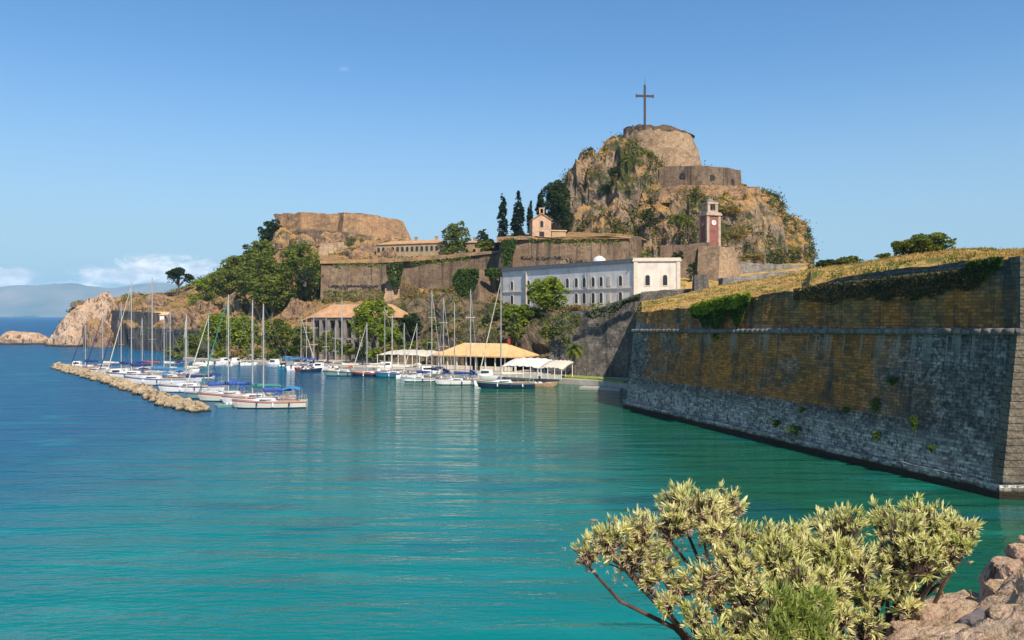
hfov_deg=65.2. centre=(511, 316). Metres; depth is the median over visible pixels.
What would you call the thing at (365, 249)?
crag
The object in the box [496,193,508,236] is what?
cypress tree
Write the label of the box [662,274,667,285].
window
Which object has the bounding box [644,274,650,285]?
window
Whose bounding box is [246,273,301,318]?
hillside tree
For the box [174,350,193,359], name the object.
quay shrub
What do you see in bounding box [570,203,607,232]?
crag
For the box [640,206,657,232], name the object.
crag bush
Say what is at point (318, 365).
motorboat
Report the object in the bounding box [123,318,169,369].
sailing yacht
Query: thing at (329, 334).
quay tree
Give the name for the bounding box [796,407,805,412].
wall shrub
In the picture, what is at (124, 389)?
boulder
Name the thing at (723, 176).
rampart
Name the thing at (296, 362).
sailing yacht
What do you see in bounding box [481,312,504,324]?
cliff bush
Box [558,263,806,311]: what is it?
building terrace
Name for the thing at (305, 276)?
cliff bush
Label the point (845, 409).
wall shrub
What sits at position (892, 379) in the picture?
wall shrub
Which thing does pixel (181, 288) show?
scrub
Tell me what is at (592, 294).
window
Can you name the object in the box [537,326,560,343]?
cliff bush
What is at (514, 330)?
cliff tree
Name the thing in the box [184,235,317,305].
undergrowth
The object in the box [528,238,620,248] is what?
creeper
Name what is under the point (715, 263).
bastion
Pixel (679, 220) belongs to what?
crag bush
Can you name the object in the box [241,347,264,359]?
quay shrub
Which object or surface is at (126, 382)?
boulder
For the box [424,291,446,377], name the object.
sailing yacht
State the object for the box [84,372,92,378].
boulder
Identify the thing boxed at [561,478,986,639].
shrub
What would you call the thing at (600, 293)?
window
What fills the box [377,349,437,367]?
awning
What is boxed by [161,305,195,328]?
crag
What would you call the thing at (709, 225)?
clock tower
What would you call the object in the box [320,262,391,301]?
retaining wall
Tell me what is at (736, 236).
crag bush
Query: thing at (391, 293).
buttress
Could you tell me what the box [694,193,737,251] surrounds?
crag
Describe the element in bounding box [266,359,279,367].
motorboat
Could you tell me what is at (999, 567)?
stone
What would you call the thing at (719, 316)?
ivy
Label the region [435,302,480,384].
sailing yacht
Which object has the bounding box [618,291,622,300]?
window
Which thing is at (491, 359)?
cafe pavilion
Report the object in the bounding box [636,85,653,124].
summit cross
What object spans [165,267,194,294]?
skyline pine
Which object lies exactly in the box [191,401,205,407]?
boulder
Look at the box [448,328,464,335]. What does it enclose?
cliff bush
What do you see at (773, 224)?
crag
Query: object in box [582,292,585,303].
window
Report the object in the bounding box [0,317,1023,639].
water
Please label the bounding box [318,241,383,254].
fort wall
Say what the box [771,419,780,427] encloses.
wall shrub
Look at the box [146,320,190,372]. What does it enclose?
sailing yacht
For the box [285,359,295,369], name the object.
motorboat
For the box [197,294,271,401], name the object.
sailing yacht
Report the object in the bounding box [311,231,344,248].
crag
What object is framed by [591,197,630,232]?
crag
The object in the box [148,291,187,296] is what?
retaining wall
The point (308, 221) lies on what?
fort wall
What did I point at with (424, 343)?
quay shrub
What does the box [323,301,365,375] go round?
sailing yacht
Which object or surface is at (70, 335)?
sea cliff
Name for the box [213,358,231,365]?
motorboat
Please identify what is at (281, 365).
motorboat
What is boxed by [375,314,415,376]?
sailing yacht
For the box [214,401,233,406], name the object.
motorboat
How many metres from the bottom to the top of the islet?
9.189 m
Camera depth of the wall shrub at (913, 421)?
69.05 m
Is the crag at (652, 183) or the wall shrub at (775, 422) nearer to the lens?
the wall shrub at (775, 422)
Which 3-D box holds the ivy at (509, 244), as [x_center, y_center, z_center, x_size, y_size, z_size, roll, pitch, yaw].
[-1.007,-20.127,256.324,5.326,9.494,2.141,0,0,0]
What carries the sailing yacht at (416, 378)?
on the water
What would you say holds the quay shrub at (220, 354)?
on the quay
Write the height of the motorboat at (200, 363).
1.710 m
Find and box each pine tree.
[535,189,546,215]
[539,179,570,229]
[559,205,573,233]
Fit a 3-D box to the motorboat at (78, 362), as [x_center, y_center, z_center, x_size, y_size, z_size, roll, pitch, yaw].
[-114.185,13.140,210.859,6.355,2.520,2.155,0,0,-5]
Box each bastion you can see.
[464,269,501,301]
[498,236,641,276]
[623,256,1023,499]
[697,245,741,280]
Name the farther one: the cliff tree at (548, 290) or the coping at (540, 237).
the coping at (540, 237)
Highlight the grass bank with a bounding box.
[641,249,1022,311]
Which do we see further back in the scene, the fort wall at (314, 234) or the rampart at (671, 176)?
the fort wall at (314, 234)
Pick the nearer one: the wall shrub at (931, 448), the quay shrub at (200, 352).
the wall shrub at (931, 448)
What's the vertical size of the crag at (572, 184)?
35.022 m
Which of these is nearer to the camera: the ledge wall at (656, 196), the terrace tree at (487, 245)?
the terrace tree at (487, 245)
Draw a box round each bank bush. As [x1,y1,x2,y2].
[815,259,836,267]
[835,255,863,264]
[874,253,890,257]
[890,239,913,255]
[903,232,956,252]
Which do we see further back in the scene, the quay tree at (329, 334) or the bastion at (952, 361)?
the quay tree at (329, 334)
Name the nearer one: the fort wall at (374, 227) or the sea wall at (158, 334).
the sea wall at (158, 334)
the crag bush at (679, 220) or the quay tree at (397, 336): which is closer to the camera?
the quay tree at (397, 336)
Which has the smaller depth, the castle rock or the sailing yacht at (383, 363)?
the sailing yacht at (383, 363)
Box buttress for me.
[383,271,399,301]
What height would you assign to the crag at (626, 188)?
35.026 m
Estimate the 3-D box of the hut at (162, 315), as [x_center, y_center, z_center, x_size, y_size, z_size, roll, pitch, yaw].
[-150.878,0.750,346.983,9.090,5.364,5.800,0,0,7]
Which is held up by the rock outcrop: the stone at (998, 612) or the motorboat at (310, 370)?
the stone at (998, 612)
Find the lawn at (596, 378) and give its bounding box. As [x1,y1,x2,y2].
[553,374,627,382]
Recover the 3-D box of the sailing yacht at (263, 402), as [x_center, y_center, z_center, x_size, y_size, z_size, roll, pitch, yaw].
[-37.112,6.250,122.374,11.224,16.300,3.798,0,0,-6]
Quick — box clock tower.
[697,197,721,245]
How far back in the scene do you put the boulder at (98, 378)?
171.62 m
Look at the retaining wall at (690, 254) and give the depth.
263.62 m
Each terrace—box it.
[497,232,646,242]
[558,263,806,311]
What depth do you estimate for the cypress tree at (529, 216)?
291.52 m
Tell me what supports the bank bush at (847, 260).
on the grass bank
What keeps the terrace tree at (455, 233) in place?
on the headland
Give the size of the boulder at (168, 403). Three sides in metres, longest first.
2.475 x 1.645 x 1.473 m
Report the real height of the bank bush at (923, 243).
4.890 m
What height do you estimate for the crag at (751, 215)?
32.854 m
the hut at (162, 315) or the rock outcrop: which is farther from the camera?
the hut at (162, 315)
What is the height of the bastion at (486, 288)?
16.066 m
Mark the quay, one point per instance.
(359, 367)
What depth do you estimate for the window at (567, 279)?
227.79 m
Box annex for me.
[551,230,566,236]
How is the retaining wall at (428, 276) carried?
on the headland
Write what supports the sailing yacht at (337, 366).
on the water
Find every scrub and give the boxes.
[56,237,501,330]
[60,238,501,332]
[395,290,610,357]
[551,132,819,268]
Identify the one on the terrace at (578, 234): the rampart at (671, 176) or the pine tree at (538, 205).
the pine tree at (538, 205)
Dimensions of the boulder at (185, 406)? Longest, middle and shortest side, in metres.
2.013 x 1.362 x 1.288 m
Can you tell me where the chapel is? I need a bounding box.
[528,208,551,236]
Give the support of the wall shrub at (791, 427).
attached to the bastion at (952, 361)
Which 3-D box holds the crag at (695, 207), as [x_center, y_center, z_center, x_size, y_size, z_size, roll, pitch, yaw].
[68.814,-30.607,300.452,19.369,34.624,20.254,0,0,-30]
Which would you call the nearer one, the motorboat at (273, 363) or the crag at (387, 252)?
the motorboat at (273, 363)
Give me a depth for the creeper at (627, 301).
171.30 m
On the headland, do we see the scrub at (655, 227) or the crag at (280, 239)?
the crag at (280, 239)
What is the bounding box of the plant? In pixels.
[761,578,840,639]
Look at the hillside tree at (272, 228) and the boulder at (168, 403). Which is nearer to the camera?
the boulder at (168, 403)
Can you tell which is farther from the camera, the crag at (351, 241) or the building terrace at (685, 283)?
the crag at (351, 241)
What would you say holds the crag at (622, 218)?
on the castle rock
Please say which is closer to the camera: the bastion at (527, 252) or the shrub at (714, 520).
the shrub at (714, 520)
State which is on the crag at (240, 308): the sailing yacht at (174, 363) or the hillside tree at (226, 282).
the hillside tree at (226, 282)
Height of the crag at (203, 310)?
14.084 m
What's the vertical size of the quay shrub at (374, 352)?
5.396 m
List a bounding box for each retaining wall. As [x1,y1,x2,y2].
[71,297,113,306]
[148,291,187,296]
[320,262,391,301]
[395,253,498,296]
[548,289,691,377]
[660,242,709,277]
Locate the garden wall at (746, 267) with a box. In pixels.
[738,262,807,272]
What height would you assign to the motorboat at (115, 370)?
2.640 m
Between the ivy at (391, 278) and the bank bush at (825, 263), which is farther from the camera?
the ivy at (391, 278)
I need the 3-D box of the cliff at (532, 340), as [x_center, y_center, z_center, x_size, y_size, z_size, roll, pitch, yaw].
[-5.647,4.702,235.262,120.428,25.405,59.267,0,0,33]
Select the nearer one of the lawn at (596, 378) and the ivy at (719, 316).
the ivy at (719, 316)
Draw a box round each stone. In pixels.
[886,620,917,636]
[910,602,944,620]
[939,598,978,608]
[958,607,985,626]
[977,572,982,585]
[979,579,1003,598]
[981,556,1022,582]
[984,604,1019,619]
[1004,543,1023,559]
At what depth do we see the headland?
334.11 m
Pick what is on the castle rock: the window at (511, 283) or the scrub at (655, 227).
the scrub at (655, 227)
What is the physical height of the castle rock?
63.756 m
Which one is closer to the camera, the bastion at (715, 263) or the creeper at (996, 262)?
the creeper at (996, 262)
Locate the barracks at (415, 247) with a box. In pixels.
[376,236,451,256]
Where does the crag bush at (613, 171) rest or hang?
on the crag at (626, 188)
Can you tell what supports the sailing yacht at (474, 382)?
on the water
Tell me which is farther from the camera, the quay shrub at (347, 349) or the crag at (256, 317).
the crag at (256, 317)
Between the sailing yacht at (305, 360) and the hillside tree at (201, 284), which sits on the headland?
the hillside tree at (201, 284)
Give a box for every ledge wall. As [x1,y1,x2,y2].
[645,191,659,205]
[658,185,761,202]
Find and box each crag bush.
[607,166,621,182]
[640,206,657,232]
[665,213,693,231]
[718,205,742,220]
[722,226,751,244]
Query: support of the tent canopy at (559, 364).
on the quay
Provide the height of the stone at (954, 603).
0.103 m
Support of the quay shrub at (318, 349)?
on the quay
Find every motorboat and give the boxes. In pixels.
[72,361,91,364]
[110,369,123,375]
[192,361,212,365]
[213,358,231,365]
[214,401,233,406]
[227,358,241,365]
[239,361,257,365]
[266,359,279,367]
[278,358,286,368]
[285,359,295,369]
[298,361,321,371]
[310,362,333,371]
[378,362,391,367]
[394,373,422,378]
[407,366,440,376]
[472,369,505,380]
[535,380,557,386]
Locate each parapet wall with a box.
[692,275,708,290]
[718,270,803,284]
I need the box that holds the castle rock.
[553,183,815,267]
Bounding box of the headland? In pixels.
[71,239,501,356]
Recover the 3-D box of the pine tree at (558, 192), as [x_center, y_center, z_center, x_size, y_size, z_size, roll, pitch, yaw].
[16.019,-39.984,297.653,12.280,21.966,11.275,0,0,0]
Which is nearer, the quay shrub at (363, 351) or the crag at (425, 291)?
the quay shrub at (363, 351)
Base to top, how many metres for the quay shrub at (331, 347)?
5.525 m
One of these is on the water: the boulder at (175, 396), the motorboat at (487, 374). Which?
the motorboat at (487, 374)
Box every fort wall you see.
[273,212,339,230]
[292,229,370,240]
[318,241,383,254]
[337,212,411,241]
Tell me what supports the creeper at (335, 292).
on the headland
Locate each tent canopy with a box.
[502,357,551,378]
[540,360,572,378]
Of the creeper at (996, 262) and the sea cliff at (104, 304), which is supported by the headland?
the sea cliff at (104, 304)
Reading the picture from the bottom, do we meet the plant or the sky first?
the plant
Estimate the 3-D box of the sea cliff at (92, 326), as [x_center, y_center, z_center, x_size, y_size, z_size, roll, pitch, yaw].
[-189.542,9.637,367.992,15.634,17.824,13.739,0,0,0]
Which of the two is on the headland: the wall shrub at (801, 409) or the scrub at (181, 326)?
the scrub at (181, 326)
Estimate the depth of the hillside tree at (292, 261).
295.20 m
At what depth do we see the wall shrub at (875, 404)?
73.90 m
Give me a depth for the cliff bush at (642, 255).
271.69 m
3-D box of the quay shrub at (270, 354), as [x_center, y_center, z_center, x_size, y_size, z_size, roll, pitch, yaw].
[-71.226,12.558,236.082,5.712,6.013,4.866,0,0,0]
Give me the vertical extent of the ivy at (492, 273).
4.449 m
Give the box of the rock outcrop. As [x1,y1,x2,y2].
[873,556,1023,639]
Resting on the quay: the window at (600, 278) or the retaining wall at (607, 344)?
the retaining wall at (607, 344)
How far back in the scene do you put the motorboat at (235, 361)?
226.44 m
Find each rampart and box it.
[659,165,702,186]
[702,166,740,185]
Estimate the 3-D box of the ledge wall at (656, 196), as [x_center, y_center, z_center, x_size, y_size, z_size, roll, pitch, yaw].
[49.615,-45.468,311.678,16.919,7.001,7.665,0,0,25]
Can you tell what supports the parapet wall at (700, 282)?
on the grass bank
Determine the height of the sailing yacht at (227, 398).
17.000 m
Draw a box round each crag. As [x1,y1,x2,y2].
[141,292,174,311]
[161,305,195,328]
[191,299,222,328]
[218,292,251,320]
[244,303,287,325]
[269,227,291,254]
[280,233,314,256]
[280,298,314,320]
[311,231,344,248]
[334,235,364,256]
[349,240,379,258]
[378,247,397,257]
[417,288,436,295]
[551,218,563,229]
[564,168,575,231]
[566,149,597,221]
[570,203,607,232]
[584,136,626,206]
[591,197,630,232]
[608,140,651,216]
[616,215,634,234]
[632,217,658,257]
[648,155,661,192]
[656,189,686,257]
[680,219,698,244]
[684,191,708,230]
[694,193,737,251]
[728,192,769,261]
[745,237,767,263]
[751,192,786,257]
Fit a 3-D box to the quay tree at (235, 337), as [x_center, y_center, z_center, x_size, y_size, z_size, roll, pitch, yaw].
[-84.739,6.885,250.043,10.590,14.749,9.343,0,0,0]
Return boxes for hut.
[159,312,168,319]
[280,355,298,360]
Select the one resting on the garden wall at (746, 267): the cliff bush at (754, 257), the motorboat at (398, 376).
the cliff bush at (754, 257)
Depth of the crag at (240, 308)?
306.52 m
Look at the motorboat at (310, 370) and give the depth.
200.25 m
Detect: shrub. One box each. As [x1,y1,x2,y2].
[162,347,179,358]
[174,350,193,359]
[191,349,210,357]
[211,350,231,358]
[227,349,244,358]
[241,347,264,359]
[261,349,279,360]
[275,346,295,357]
[288,347,307,361]
[307,342,323,360]
[319,341,337,359]
[333,343,354,362]
[352,346,368,364]
[364,346,383,362]
[379,345,397,361]
[399,341,420,360]
[419,338,436,357]
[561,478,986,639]
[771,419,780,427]
[785,424,801,438]
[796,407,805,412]
[841,406,849,413]
[869,396,881,415]
[871,431,881,439]
[885,376,897,386]
[908,415,918,432]
[926,445,935,452]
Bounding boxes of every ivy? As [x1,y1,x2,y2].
[386,262,403,289]
[452,268,479,297]
[484,267,500,279]
[501,239,516,267]
[689,292,750,315]
[690,298,750,342]
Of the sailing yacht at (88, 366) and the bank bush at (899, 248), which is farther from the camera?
the sailing yacht at (88, 366)
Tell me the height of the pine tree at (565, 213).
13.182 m
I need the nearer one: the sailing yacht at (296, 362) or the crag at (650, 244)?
the sailing yacht at (296, 362)
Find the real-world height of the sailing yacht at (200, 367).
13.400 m
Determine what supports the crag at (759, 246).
on the castle rock
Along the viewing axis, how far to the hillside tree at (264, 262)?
298.71 m
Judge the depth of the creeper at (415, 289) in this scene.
285.06 m
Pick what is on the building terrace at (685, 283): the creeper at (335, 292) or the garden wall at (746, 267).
the garden wall at (746, 267)
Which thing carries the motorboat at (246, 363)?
on the water
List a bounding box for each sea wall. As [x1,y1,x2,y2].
[111,310,160,347]
[130,327,212,352]
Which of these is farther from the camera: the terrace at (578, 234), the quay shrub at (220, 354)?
the terrace at (578, 234)
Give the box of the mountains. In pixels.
[0,283,183,316]
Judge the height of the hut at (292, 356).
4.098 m
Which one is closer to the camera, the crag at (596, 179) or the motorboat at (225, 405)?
the motorboat at (225, 405)
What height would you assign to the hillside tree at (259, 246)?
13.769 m
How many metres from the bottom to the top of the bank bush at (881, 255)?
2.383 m
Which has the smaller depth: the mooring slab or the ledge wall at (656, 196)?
the mooring slab
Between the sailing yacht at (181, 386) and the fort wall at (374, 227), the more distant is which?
the fort wall at (374, 227)
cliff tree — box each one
[503,303,534,325]
[505,320,525,346]
[525,276,570,312]
[566,305,583,311]
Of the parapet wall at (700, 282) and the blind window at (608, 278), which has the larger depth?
the blind window at (608, 278)
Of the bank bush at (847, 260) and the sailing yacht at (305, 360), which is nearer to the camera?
the bank bush at (847, 260)
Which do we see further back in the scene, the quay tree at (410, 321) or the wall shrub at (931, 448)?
the quay tree at (410, 321)
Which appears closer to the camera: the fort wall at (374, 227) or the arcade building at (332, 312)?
the arcade building at (332, 312)
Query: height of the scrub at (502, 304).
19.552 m
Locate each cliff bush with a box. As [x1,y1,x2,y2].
[286,268,318,286]
[425,319,445,329]
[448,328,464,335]
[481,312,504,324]
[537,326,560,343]
[637,249,653,257]
[671,251,683,259]
[686,262,697,280]
[737,253,768,262]
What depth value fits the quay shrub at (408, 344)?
213.44 m
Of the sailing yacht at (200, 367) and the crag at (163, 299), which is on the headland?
the crag at (163, 299)
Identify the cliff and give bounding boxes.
[45,291,117,345]
[51,313,97,346]
[82,318,113,346]
[386,291,603,369]
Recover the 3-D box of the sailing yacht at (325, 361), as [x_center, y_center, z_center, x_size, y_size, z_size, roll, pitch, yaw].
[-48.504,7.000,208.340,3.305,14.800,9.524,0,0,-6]
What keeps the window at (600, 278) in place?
in the white building at (602, 283)
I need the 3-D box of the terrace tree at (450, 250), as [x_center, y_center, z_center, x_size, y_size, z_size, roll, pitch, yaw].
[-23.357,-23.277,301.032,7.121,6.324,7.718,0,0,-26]
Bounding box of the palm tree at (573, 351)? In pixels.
[562,343,584,374]
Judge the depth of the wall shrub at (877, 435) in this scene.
72.81 m
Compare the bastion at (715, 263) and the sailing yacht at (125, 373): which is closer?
the sailing yacht at (125, 373)
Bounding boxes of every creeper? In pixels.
[323,288,383,302]
[333,262,383,270]
[401,282,456,297]
[409,256,470,268]
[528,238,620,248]
[543,313,579,345]
[584,294,640,318]
[793,261,990,305]
[965,256,1003,281]
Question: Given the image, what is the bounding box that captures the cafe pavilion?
[433,339,538,371]
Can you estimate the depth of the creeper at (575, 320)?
177.96 m
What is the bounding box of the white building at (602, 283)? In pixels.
[501,258,681,306]
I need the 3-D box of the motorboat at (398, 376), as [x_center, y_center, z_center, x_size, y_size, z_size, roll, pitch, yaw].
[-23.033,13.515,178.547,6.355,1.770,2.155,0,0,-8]
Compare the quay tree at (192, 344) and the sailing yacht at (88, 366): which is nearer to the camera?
the sailing yacht at (88, 366)
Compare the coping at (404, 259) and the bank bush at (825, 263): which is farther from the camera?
the coping at (404, 259)
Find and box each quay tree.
[174,333,202,354]
[198,312,234,353]
[225,315,255,350]
[253,318,293,350]
[289,325,314,361]
[317,331,337,362]
[348,300,398,362]
[378,327,405,348]
[398,313,423,341]
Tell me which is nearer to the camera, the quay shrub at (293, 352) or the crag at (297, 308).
the quay shrub at (293, 352)
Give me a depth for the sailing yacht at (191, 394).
136.35 m
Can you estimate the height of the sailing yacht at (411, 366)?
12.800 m
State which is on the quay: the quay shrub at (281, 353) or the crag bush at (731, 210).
the quay shrub at (281, 353)
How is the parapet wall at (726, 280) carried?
on the grass bank
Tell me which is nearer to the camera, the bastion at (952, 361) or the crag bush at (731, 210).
the bastion at (952, 361)
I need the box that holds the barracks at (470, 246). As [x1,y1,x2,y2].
[463,237,498,252]
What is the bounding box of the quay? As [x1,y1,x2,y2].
[183,353,628,388]
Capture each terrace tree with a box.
[440,246,461,254]
[441,221,471,252]
[474,239,497,251]
[476,229,488,240]
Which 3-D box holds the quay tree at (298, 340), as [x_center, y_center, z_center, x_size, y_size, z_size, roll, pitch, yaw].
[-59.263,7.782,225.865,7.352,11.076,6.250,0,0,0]
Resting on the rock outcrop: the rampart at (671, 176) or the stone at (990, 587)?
the stone at (990, 587)
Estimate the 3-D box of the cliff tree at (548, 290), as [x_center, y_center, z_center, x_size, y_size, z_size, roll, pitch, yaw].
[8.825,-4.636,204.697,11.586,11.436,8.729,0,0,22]
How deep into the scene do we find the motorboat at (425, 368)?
185.70 m
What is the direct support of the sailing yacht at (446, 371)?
on the water
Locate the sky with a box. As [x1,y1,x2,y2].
[0,0,1023,287]
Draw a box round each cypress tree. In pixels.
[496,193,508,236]
[509,190,525,235]
[526,200,533,232]
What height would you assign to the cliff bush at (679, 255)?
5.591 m
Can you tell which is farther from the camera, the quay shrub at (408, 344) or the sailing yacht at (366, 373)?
the quay shrub at (408, 344)
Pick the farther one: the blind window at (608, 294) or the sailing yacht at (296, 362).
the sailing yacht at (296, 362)
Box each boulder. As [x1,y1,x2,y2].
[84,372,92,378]
[96,375,106,380]
[100,376,110,382]
[119,384,130,390]
[121,381,134,385]
[132,389,138,394]
[137,385,153,394]
[148,397,156,401]
[153,392,164,398]
[154,399,165,405]
[163,400,173,407]
[171,394,180,398]
[182,403,191,409]
[188,405,195,411]
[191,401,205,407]
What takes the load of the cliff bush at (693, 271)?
on the building terrace at (685, 283)
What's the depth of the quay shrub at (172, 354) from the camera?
261.47 m
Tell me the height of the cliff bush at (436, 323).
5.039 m
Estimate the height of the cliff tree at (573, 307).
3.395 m
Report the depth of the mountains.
11969.21 m
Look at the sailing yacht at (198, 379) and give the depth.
171.67 m
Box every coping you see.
[320,250,498,263]
[498,236,630,242]
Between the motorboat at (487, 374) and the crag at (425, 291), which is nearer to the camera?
the motorboat at (487, 374)
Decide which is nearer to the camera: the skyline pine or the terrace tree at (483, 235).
the terrace tree at (483, 235)
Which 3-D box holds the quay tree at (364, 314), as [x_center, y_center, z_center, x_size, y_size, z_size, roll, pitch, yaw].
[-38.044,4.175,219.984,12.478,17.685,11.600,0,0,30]
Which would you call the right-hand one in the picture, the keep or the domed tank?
the keep
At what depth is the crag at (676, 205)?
298.88 m
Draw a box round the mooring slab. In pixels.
[579,386,622,390]
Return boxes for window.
[510,281,513,290]
[510,295,513,303]
[539,220,543,227]
[565,278,568,288]
[574,277,577,287]
[574,293,577,303]
[582,277,585,287]
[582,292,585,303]
[591,276,594,287]
[591,292,594,303]
[599,276,602,286]
[599,292,602,303]
[607,277,610,285]
[607,293,610,302]
[618,275,622,286]
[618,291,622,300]
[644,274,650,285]
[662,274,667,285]
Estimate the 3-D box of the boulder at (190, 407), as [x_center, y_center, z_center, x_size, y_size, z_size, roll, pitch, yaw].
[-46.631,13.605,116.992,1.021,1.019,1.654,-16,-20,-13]
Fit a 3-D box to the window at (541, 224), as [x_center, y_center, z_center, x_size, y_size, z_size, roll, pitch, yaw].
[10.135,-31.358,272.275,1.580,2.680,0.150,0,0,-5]
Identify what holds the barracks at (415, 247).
on the headland
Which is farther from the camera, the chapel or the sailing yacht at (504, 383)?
the chapel
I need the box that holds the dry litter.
[848,567,1023,639]
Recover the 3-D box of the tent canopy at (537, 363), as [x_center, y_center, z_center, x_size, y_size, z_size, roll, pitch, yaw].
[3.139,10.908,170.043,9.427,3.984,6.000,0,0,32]
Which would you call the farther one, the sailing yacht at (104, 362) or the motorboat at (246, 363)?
the motorboat at (246, 363)
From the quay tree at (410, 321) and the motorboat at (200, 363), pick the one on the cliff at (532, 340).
the quay tree at (410, 321)
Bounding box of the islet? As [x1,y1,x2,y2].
[0,331,48,344]
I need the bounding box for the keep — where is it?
[623,124,701,166]
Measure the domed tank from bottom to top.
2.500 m
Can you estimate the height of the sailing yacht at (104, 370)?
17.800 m
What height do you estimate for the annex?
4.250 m
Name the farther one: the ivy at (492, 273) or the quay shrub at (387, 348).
the ivy at (492, 273)
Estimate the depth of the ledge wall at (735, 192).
302.41 m
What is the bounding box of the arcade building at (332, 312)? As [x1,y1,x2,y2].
[299,304,407,360]
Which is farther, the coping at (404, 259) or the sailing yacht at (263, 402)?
the coping at (404, 259)
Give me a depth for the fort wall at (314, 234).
358.62 m
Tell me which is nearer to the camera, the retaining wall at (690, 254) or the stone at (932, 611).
the stone at (932, 611)
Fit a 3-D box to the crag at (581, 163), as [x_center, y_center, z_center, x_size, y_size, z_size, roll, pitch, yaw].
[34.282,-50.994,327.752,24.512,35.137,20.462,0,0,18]
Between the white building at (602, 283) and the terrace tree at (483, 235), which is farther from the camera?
the terrace tree at (483, 235)
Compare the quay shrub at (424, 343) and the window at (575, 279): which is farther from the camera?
the window at (575, 279)
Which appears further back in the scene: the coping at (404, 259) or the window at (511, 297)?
the coping at (404, 259)
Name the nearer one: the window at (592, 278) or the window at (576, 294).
the window at (592, 278)
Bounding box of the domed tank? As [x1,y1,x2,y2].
[593,256,605,260]
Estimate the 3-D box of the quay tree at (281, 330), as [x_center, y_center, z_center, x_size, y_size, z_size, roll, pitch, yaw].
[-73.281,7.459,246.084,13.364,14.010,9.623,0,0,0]
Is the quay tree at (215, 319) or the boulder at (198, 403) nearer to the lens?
the boulder at (198, 403)
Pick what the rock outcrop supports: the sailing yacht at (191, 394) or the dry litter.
the dry litter
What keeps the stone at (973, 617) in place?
on the rock outcrop
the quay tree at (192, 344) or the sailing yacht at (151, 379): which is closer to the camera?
the sailing yacht at (151, 379)
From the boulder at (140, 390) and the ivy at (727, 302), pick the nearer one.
the ivy at (727, 302)
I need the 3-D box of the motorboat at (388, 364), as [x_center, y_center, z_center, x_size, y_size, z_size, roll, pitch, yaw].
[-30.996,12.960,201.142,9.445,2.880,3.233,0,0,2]
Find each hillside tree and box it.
[190,277,214,297]
[207,267,243,297]
[219,254,257,272]
[233,248,283,305]
[242,238,276,259]
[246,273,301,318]
[257,219,282,241]
[274,241,322,299]
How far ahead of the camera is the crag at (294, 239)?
355.52 m
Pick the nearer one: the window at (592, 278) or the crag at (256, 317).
the window at (592, 278)
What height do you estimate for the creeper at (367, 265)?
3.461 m
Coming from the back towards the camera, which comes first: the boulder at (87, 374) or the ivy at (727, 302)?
the boulder at (87, 374)
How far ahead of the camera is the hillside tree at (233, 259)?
338.13 m
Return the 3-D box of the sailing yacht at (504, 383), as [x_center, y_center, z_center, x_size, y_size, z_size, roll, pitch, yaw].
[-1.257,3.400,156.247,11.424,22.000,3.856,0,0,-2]
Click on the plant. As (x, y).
(801, 602)
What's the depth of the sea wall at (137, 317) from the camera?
356.49 m
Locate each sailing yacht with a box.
[71,325,107,367]
[85,314,122,370]
[99,302,153,372]
[106,282,167,378]
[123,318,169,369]
[124,277,193,384]
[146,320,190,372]
[149,309,201,381]
[158,314,225,391]
[171,321,214,378]
[183,315,241,398]
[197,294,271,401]
[221,300,295,403]
[232,304,307,408]
[282,318,312,366]
[298,317,310,367]
[307,310,318,367]
[321,316,330,367]
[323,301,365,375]
[328,326,339,369]
[351,324,388,376]
[360,307,401,371]
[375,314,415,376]
[390,323,422,371]
[401,323,437,381]
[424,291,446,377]
[435,297,457,378]
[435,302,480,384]
[463,289,483,384]
[476,277,534,387]

